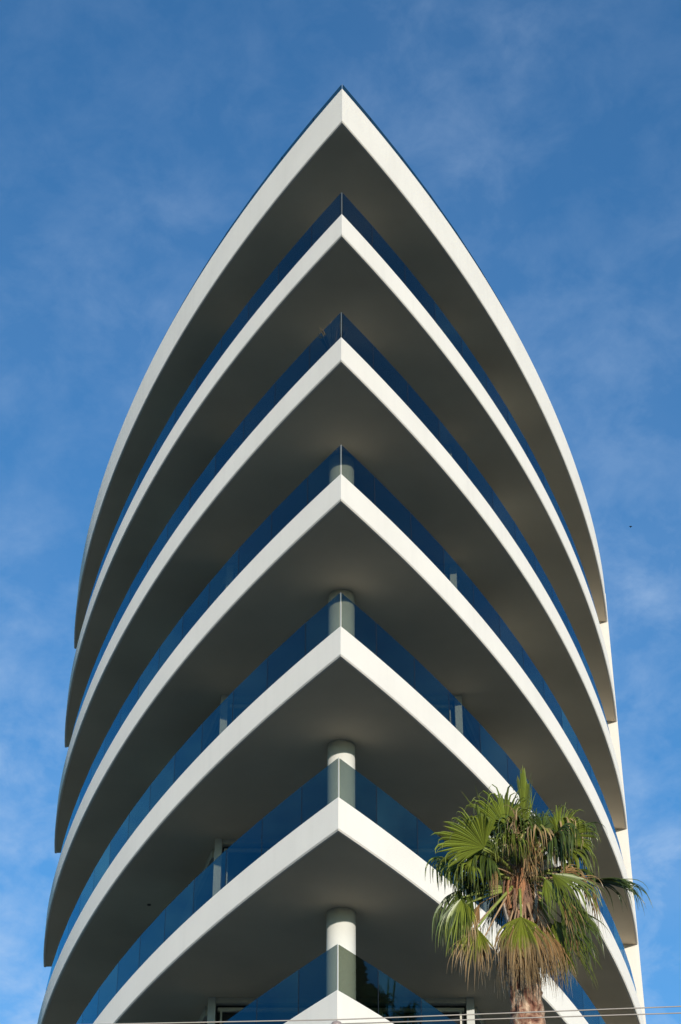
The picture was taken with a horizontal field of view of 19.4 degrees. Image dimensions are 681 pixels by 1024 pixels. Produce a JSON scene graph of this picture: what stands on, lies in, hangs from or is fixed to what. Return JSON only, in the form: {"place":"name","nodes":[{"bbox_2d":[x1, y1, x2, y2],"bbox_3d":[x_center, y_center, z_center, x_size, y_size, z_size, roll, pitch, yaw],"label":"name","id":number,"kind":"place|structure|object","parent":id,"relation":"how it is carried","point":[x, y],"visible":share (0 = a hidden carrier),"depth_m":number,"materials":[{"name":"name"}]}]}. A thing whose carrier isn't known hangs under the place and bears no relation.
{"place":"outdoors","nodes":[
{"label":"outdoors","id":0,"kind":"place"},
{"bbox_2d":[0,0,680,1023],"label":"sky","id":1,"kind":"structure","parent":0,"point":[134,134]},
{"bbox_2d":[37,85,645,1023],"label":"apartment building","id":2,"kind":"structure","parent":0,"point":[341,631],"depth_m":39.72,"materials":[{"name":"paint"}]},
{"bbox_3d":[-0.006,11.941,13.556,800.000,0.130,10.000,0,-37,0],"label":"pavement","id":3,"kind":"structure","parent":0,"visible":0},
{"bbox_2d":[425,765,652,1023],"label":"fan palm","id":4,"kind":"object","parent":3,"relation":"on","point":[529,949],"visible":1,"depth_m":22.33,"materials":[{"name":"green plant"}]},
{"bbox_3d":[-0.033,6.681,12.472,0.300,7.296,0.300,0,-37,0],"label":"utility pole","id":5,"kind":"object","parent":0,"visible":0},
{"bbox_2d":[114,1006,680,1023],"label":"overhead wire","id":6,"kind":"object","parent":5,"relation":"attached to","point":[400,1017],"visible":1,"depth_m":14.66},
{"bbox_2d":[342,1012,680,1023],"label":"overhead wire","id":7,"kind":"object","parent":5,"relation":"attached to","point":[512,1018],"visible":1,"depth_m":14.65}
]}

